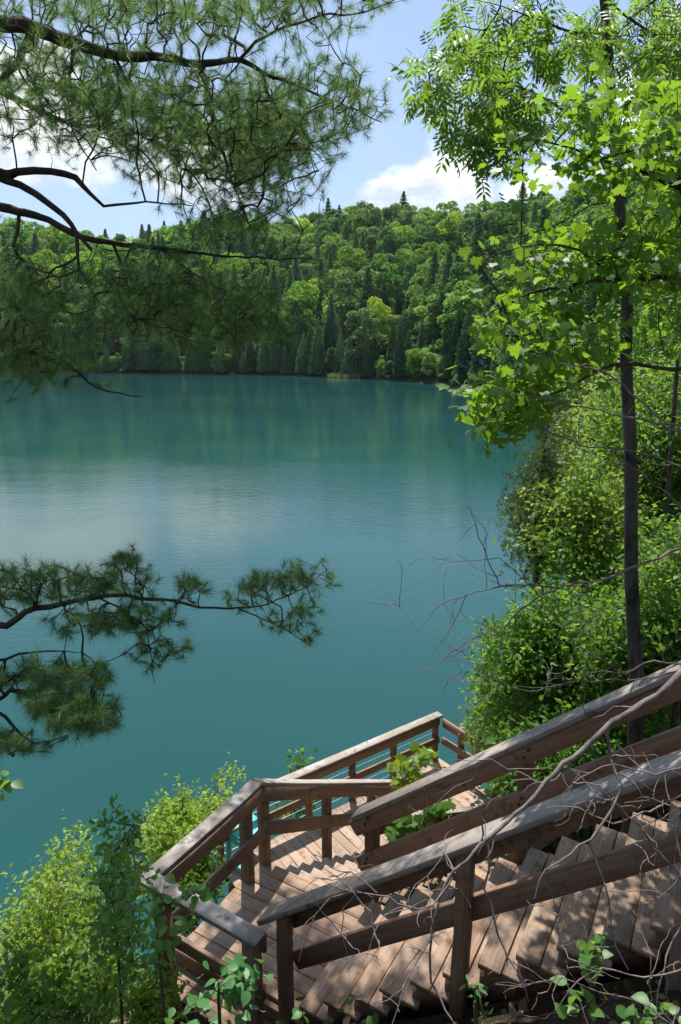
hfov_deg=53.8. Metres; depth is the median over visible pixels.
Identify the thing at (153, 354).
cedar tree
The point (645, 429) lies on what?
leafy tree
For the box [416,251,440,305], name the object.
pine tree
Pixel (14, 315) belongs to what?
pine tree
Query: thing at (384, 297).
cedar tree
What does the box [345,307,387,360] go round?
broadleaf tree
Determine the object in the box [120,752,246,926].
shrub
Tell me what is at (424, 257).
broadleaf tree
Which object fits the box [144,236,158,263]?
pine tree
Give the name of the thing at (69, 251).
broadleaf tree
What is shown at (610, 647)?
shrub
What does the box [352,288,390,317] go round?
broadleaf tree
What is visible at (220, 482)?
lake water
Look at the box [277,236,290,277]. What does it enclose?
pine tree
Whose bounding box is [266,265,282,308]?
pine tree
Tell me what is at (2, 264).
broadleaf tree
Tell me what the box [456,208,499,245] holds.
broadleaf tree
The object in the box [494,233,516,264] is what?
broadleaf tree
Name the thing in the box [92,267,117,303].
broadleaf tree
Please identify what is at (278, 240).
broadleaf tree
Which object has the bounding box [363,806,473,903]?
stair railing
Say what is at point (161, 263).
pine tree
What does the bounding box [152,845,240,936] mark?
shrub
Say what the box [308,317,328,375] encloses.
cedar tree
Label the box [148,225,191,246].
broadleaf tree
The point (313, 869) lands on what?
staircase
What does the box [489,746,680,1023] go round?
bare branch
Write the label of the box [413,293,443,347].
broadleaf tree
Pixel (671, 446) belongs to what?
leafy tree
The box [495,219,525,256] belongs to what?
broadleaf tree
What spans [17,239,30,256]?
broadleaf tree
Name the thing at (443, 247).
broadleaf tree
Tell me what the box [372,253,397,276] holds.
broadleaf tree
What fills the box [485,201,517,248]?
broadleaf tree
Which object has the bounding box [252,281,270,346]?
pine tree
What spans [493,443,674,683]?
leafy tree
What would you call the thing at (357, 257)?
broadleaf tree
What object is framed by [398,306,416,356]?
cedar tree
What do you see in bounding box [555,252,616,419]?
cedar tree
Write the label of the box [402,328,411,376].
cedar tree
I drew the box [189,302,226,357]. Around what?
pine tree
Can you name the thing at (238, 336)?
broadleaf tree
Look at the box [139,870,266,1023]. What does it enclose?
landing railing
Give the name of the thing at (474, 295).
broadleaf tree
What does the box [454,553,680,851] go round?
undergrowth
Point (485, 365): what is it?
cedar tree
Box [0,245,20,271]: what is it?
broadleaf tree
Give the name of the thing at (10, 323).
pine tree
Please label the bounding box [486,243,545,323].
broadleaf tree
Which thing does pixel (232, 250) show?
pine tree
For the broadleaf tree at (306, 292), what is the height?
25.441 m
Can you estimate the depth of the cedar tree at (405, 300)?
258.44 m
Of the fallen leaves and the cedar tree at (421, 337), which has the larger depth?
the cedar tree at (421, 337)
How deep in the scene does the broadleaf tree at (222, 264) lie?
302.39 m
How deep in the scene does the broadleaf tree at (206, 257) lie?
297.19 m
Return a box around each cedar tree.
[51,270,62,319]
[126,310,144,354]
[138,324,157,370]
[148,325,159,370]
[153,319,168,369]
[165,315,180,353]
[209,271,231,349]
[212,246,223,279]
[244,332,256,371]
[268,323,282,372]
[303,322,312,371]
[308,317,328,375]
[309,267,317,315]
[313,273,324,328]
[321,303,335,369]
[364,329,378,375]
[376,276,392,342]
[382,320,396,376]
[392,314,405,378]
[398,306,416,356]
[401,263,416,331]
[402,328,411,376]
[413,314,426,354]
[443,306,463,378]
[449,301,474,383]
[466,298,489,383]
[472,320,500,382]
[488,324,505,381]
[490,393,584,714]
[491,309,508,381]
[494,307,523,382]
[496,244,502,271]
[510,238,521,287]
[511,315,525,380]
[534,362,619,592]
[544,261,593,426]
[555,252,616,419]
[567,290,602,400]
[586,289,620,382]
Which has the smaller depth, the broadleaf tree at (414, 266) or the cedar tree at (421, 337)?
the cedar tree at (421, 337)
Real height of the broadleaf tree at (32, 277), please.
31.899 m
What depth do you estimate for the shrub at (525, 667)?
8.97 m
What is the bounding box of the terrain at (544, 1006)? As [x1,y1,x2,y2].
[0,252,680,1023]
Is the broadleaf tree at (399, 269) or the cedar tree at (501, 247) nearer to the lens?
the cedar tree at (501, 247)
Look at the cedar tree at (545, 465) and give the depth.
11.47 m
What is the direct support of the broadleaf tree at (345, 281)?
on the terrain at (544, 1006)
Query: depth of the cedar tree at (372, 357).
209.05 m
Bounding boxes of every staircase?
[286,850,455,906]
[299,800,680,1023]
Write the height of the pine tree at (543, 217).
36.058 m
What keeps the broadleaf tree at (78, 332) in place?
on the terrain at (544, 1006)
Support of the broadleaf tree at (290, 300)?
on the terrain at (544, 1006)
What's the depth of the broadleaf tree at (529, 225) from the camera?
246.44 m
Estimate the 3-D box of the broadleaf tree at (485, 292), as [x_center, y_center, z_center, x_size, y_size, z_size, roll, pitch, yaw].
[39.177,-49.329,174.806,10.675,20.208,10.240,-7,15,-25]
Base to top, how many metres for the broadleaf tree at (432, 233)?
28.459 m
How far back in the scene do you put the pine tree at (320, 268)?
297.25 m
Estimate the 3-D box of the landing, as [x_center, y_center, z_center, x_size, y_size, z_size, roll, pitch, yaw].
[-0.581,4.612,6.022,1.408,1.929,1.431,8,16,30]
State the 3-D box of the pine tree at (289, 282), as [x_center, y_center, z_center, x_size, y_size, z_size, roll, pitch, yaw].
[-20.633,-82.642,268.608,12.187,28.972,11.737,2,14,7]
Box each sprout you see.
[292,1008,308,1023]
[459,974,503,1023]
[550,930,612,1023]
[616,992,680,1023]
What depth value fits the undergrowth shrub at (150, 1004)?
5.05 m
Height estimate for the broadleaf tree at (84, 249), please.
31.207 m
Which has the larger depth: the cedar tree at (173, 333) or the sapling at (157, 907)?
the cedar tree at (173, 333)
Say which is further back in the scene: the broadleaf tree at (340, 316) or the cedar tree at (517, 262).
the broadleaf tree at (340, 316)
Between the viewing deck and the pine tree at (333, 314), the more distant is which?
the pine tree at (333, 314)
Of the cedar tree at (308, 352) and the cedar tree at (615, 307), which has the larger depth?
the cedar tree at (308, 352)
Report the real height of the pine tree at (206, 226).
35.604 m
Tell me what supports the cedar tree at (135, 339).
on the terrain at (544, 1006)
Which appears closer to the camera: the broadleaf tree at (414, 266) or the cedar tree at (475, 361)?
the cedar tree at (475, 361)
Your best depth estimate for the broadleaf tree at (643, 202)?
115.21 m
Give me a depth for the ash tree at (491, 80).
6.00 m
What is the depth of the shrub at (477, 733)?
10.21 m
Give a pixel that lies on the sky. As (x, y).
(402, 158)
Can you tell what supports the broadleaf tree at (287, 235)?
on the terrain at (544, 1006)
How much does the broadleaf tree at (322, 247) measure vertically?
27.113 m
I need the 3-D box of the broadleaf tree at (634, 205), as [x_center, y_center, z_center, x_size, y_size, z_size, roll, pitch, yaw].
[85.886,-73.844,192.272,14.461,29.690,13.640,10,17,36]
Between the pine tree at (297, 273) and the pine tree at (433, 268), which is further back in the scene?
the pine tree at (297, 273)
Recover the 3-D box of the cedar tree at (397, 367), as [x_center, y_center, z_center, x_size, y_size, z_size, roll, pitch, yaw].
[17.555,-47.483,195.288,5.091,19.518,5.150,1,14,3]
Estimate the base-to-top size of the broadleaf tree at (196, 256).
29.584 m
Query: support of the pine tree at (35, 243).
on the terrain at (544, 1006)
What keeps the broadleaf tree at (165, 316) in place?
on the terrain at (544, 1006)
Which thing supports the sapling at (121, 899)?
on the terrain at (544, 1006)
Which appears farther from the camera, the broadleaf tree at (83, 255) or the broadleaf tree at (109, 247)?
the broadleaf tree at (109, 247)
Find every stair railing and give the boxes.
[252,778,404,865]
[256,749,680,1023]
[348,661,680,909]
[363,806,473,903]
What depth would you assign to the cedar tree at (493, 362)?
144.28 m
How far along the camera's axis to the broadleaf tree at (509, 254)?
218.65 m
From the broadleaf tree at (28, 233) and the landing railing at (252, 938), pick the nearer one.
the landing railing at (252, 938)
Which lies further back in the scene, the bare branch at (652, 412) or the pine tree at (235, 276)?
the pine tree at (235, 276)
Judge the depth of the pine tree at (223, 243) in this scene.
336.02 m
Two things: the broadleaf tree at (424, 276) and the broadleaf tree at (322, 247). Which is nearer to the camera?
the broadleaf tree at (424, 276)
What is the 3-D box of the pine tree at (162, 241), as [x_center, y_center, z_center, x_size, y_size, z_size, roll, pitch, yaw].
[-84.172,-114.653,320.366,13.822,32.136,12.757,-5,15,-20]
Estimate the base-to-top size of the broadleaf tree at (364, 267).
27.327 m
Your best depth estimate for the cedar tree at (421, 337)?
193.28 m
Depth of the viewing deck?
9.63 m
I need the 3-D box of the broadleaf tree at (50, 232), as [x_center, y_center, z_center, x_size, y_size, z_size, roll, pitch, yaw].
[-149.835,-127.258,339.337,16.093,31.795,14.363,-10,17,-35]
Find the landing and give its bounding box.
[158,863,363,1023]
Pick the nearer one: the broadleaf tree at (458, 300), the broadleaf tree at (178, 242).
the broadleaf tree at (458, 300)
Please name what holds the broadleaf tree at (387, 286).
on the terrain at (544, 1006)
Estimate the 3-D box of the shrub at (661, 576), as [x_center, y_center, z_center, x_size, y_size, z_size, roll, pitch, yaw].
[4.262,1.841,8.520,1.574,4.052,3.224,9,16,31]
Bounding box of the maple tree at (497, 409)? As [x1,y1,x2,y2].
[437,59,680,458]
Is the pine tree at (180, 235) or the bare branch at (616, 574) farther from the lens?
the pine tree at (180, 235)
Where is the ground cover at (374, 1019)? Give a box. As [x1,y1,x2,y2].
[6,805,668,1023]
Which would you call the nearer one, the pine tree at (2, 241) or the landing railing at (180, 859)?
the landing railing at (180, 859)
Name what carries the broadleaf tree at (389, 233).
on the terrain at (544, 1006)
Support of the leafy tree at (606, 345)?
on the terrain at (544, 1006)
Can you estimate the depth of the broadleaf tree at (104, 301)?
272.27 m
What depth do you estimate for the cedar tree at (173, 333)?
257.82 m
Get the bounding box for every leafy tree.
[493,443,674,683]
[554,294,668,463]
[580,325,680,731]
[607,209,680,534]
[618,380,680,710]
[626,4,680,720]
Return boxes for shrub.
[0,818,145,1019]
[0,898,195,1023]
[0,922,124,1023]
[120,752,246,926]
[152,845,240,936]
[274,747,320,819]
[456,670,552,791]
[461,572,599,734]
[471,685,680,840]
[554,572,680,827]
[611,497,680,826]
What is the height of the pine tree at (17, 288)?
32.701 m
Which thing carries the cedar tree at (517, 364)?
on the terrain at (544, 1006)
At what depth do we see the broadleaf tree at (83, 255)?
291.30 m
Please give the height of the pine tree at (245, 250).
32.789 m
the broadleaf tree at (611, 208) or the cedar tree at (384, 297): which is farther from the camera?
the cedar tree at (384, 297)
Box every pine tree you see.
[0,0,412,767]
[0,284,31,336]
[1,236,6,245]
[2,305,32,340]
[3,263,36,319]
[26,232,50,274]
[53,277,79,320]
[108,289,126,353]
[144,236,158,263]
[155,232,160,245]
[155,253,165,316]
[160,236,173,268]
[172,220,191,266]
[175,264,216,325]
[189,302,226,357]
[194,210,218,259]
[217,224,249,271]
[217,228,230,259]
[222,263,243,313]
[234,222,254,277]
[248,231,261,270]
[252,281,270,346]
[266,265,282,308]
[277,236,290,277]
[278,268,300,317]
[285,255,305,294]
[310,240,326,276]
[313,258,325,289]
[317,299,346,349]
[319,276,335,321]
[320,250,335,297]
[350,267,379,332]
[358,231,371,263]
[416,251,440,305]
[424,250,453,338]
[427,262,445,339]
[449,213,493,312]
[453,245,462,279]
[520,208,554,264]
[528,201,539,223]
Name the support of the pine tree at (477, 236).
on the terrain at (544, 1006)
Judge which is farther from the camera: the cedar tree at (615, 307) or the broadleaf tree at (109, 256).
the broadleaf tree at (109, 256)
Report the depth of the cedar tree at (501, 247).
246.55 m
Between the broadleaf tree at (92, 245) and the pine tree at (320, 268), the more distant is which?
the broadleaf tree at (92, 245)
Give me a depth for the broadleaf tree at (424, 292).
239.02 m
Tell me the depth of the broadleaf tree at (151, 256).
298.08 m
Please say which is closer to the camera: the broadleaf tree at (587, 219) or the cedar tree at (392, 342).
the broadleaf tree at (587, 219)
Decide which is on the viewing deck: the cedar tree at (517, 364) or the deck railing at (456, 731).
the deck railing at (456, 731)
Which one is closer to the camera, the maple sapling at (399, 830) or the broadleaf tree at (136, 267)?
the maple sapling at (399, 830)
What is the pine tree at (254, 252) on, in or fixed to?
on the terrain at (544, 1006)
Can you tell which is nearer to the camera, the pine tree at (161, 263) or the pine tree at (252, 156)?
the pine tree at (252, 156)
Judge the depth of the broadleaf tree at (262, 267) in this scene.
298.46 m
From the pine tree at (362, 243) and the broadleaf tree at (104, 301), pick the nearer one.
the broadleaf tree at (104, 301)
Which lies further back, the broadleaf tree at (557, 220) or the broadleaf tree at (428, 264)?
the broadleaf tree at (428, 264)
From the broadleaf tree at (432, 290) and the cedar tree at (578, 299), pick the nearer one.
the cedar tree at (578, 299)
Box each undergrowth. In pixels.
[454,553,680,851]
[502,337,680,725]
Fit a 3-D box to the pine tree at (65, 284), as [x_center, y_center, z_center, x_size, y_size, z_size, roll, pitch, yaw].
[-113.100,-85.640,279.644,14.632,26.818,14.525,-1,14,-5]
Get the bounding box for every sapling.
[0,770,23,801]
[71,794,160,1023]
[129,873,211,1023]
[164,953,273,1023]
[384,740,438,896]
[384,798,456,887]
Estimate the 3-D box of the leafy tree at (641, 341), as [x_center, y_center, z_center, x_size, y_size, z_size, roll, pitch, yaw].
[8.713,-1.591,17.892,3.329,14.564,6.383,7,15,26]
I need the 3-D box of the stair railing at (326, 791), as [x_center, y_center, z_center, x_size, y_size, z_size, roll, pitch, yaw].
[0.143,3.850,8.294,0.151,3.445,3.716,8,16,30]
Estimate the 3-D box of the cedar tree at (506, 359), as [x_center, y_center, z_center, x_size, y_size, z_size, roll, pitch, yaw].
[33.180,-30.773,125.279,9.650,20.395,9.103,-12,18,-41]
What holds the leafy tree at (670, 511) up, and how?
on the terrain at (544, 1006)
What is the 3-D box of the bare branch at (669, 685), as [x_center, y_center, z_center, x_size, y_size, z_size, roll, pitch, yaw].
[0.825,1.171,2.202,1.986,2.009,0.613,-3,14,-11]
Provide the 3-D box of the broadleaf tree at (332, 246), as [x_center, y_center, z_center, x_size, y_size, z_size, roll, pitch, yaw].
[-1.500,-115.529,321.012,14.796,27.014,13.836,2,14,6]
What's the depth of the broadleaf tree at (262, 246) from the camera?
330.60 m
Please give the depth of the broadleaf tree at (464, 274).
193.03 m
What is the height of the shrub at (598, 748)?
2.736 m
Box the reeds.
[327,372,360,378]
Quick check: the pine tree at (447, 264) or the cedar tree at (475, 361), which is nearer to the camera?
the cedar tree at (475, 361)
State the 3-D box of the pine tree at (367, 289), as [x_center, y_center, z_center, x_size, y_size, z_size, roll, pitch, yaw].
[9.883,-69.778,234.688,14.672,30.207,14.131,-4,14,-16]
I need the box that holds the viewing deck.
[221,758,555,905]
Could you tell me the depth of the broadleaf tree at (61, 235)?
343.96 m
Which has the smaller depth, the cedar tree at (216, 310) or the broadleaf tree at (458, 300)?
the broadleaf tree at (458, 300)
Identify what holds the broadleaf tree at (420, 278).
on the terrain at (544, 1006)
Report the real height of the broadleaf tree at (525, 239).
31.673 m
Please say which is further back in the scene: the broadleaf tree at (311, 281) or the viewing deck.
the broadleaf tree at (311, 281)
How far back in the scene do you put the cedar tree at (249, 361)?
244.08 m
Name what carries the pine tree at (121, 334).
on the terrain at (544, 1006)
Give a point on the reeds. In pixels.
(349, 375)
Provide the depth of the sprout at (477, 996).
2.45 m
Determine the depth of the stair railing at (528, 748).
5.00 m
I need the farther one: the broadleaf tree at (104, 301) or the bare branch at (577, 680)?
the broadleaf tree at (104, 301)
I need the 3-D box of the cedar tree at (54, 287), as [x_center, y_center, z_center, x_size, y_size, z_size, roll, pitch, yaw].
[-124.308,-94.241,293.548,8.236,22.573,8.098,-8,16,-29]
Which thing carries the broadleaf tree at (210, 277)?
on the terrain at (544, 1006)
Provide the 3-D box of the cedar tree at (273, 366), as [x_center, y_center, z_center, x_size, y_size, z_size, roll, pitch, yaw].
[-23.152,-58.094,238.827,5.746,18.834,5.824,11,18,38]
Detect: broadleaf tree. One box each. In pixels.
[0,226,18,245]
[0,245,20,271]
[0,260,15,287]
[0,298,8,324]
[5,228,27,242]
[7,239,41,270]
[15,255,52,322]
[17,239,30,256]
[22,231,46,246]
[26,228,58,260]
[31,249,58,289]
[38,225,66,255]
[49,259,74,288]
[53,303,82,350]
[57,243,86,282]
[58,232,80,253]
[62,251,103,291]
[63,231,94,250]
[64,238,85,257]
[67,298,102,352]
[68,283,94,324]
[69,263,90,283]
[71,239,99,284]
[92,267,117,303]
[97,241,127,257]
[98,265,126,295]
[100,298,129,341]
[104,255,115,264]
[125,257,157,294]
[129,253,166,290]
[129,289,160,329]
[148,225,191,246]
[152,292,180,331]
[165,235,190,271]
[188,241,213,273]
[192,255,216,272]
[197,268,222,286]
[213,258,234,274]
[216,251,248,295]
[225,290,253,356]
[246,291,270,344]
[247,228,277,269]
[250,257,269,292]
[260,296,302,350]
[263,229,286,273]
[274,231,292,278]
[279,243,300,277]
[281,294,312,352]
[285,280,320,324]
[297,278,325,318]
[312,235,335,267]
[321,269,355,322]
[323,240,350,264]
[323,291,348,343]
[333,266,378,333]
[334,245,365,292]
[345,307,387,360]
[350,265,379,335]
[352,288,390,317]
[354,262,368,293]
[368,260,403,321]
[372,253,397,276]
[377,226,407,262]
[377,282,395,311]
[392,248,420,297]
[400,260,424,305]
[403,290,437,325]
[405,263,430,304]
[406,264,435,301]
[406,285,434,333]
[410,226,443,255]
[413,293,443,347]
[414,241,443,264]
[418,259,452,285]
[422,287,443,346]
[426,243,450,273]
[435,320,466,355]
[437,280,491,347]
[443,262,480,316]
[446,288,489,346]
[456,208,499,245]
[465,239,501,275]
[469,322,483,356]
[474,210,503,239]
[474,281,502,314]
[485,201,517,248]
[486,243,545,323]
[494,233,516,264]
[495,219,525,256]
[497,243,525,285]
[512,222,537,240]
[512,227,536,265]
[526,214,574,270]
[569,204,636,266]
[584,208,602,225]
[628,201,639,213]
[636,191,648,208]
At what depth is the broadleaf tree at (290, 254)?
311.25 m
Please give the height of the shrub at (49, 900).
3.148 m
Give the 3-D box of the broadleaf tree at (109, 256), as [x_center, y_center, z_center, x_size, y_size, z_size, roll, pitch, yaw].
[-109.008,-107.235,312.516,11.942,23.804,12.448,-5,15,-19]
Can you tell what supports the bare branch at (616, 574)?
on the terrain at (544, 1006)
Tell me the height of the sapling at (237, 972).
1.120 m
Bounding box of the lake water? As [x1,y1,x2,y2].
[0,372,661,1023]
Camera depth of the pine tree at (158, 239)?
326.49 m
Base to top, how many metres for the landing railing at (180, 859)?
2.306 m
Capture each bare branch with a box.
[293,668,680,1023]
[360,493,680,681]
[408,593,680,813]
[459,247,680,506]
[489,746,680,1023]
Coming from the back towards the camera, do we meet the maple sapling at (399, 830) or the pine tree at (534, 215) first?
the pine tree at (534, 215)
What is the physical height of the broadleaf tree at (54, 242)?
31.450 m
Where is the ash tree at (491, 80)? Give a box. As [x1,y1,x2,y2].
[359,0,680,833]
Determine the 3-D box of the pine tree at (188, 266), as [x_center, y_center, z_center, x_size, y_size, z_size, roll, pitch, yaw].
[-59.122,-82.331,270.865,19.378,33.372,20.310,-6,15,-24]
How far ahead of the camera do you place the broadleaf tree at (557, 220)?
175.93 m
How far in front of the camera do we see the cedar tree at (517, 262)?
184.44 m
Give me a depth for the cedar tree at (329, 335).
225.47 m
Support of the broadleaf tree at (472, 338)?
on the terrain at (544, 1006)
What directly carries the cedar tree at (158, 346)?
on the terrain at (544, 1006)
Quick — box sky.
[0,0,680,242]
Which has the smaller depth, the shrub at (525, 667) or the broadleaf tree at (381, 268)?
the shrub at (525, 667)
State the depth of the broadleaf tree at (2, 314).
271.56 m
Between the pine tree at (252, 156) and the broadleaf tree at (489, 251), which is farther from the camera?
the broadleaf tree at (489, 251)
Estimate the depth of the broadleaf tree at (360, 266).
291.18 m
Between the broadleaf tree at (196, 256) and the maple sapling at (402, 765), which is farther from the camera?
the broadleaf tree at (196, 256)
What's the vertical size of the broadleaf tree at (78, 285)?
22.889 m
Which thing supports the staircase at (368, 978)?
on the terrain at (544, 1006)
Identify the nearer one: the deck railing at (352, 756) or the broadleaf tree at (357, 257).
the deck railing at (352, 756)
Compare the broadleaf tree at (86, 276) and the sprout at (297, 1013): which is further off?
the broadleaf tree at (86, 276)
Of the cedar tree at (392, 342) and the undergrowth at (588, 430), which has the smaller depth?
the undergrowth at (588, 430)
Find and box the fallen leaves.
[88,807,680,1023]
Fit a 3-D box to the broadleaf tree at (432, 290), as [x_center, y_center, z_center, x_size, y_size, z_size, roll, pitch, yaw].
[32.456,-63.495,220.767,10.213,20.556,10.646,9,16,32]
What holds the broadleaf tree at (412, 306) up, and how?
on the terrain at (544, 1006)
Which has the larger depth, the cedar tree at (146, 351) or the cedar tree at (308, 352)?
the cedar tree at (146, 351)
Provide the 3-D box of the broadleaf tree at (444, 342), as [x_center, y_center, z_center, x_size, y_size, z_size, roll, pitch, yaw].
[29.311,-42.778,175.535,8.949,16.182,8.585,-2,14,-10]
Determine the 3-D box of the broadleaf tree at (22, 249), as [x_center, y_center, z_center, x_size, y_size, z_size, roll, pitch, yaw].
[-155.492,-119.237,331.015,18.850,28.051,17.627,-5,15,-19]
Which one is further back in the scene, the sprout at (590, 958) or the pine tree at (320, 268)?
the pine tree at (320, 268)
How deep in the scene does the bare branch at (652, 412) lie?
3.20 m
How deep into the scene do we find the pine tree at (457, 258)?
243.95 m
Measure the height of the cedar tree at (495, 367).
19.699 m
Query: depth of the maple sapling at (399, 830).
5.88 m
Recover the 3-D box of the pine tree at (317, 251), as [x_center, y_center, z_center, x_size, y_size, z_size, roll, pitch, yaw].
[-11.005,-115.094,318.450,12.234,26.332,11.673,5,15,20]
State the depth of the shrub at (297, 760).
10.68 m
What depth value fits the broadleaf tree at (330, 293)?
245.43 m
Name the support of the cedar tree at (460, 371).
on the terrain at (544, 1006)
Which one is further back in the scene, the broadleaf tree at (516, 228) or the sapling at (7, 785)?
the broadleaf tree at (516, 228)
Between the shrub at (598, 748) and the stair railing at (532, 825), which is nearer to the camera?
the stair railing at (532, 825)
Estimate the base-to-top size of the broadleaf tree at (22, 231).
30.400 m
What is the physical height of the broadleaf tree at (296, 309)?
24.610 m
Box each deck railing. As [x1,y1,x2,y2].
[216,711,442,861]
[441,719,499,797]
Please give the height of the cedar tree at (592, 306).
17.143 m
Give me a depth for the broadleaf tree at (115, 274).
286.96 m
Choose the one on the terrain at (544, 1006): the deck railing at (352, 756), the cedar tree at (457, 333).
the cedar tree at (457, 333)
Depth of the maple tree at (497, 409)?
3.71 m
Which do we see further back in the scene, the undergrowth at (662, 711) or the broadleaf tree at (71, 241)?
the broadleaf tree at (71, 241)
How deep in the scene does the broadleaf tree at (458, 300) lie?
170.02 m
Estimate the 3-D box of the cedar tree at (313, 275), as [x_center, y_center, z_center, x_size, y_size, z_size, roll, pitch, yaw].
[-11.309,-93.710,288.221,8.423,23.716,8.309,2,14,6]
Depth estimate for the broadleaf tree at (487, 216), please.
282.34 m
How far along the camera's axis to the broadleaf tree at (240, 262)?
285.47 m
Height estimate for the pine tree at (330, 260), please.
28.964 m
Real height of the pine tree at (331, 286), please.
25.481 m
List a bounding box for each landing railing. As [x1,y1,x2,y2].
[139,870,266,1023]
[149,779,264,927]
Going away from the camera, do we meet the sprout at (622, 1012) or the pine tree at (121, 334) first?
the sprout at (622, 1012)
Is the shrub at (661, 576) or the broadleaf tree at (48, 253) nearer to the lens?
the shrub at (661, 576)
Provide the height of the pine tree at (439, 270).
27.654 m
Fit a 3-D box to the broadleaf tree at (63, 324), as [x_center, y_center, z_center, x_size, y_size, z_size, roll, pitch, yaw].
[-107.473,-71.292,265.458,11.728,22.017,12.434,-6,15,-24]
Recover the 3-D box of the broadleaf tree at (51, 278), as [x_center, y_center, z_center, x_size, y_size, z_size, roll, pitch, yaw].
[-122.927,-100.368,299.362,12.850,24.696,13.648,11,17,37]
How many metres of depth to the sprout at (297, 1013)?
2.60 m
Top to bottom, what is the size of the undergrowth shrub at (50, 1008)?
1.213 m
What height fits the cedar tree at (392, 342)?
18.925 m
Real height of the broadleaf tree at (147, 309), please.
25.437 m
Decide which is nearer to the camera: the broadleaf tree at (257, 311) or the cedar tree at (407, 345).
the cedar tree at (407, 345)
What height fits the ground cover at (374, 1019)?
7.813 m

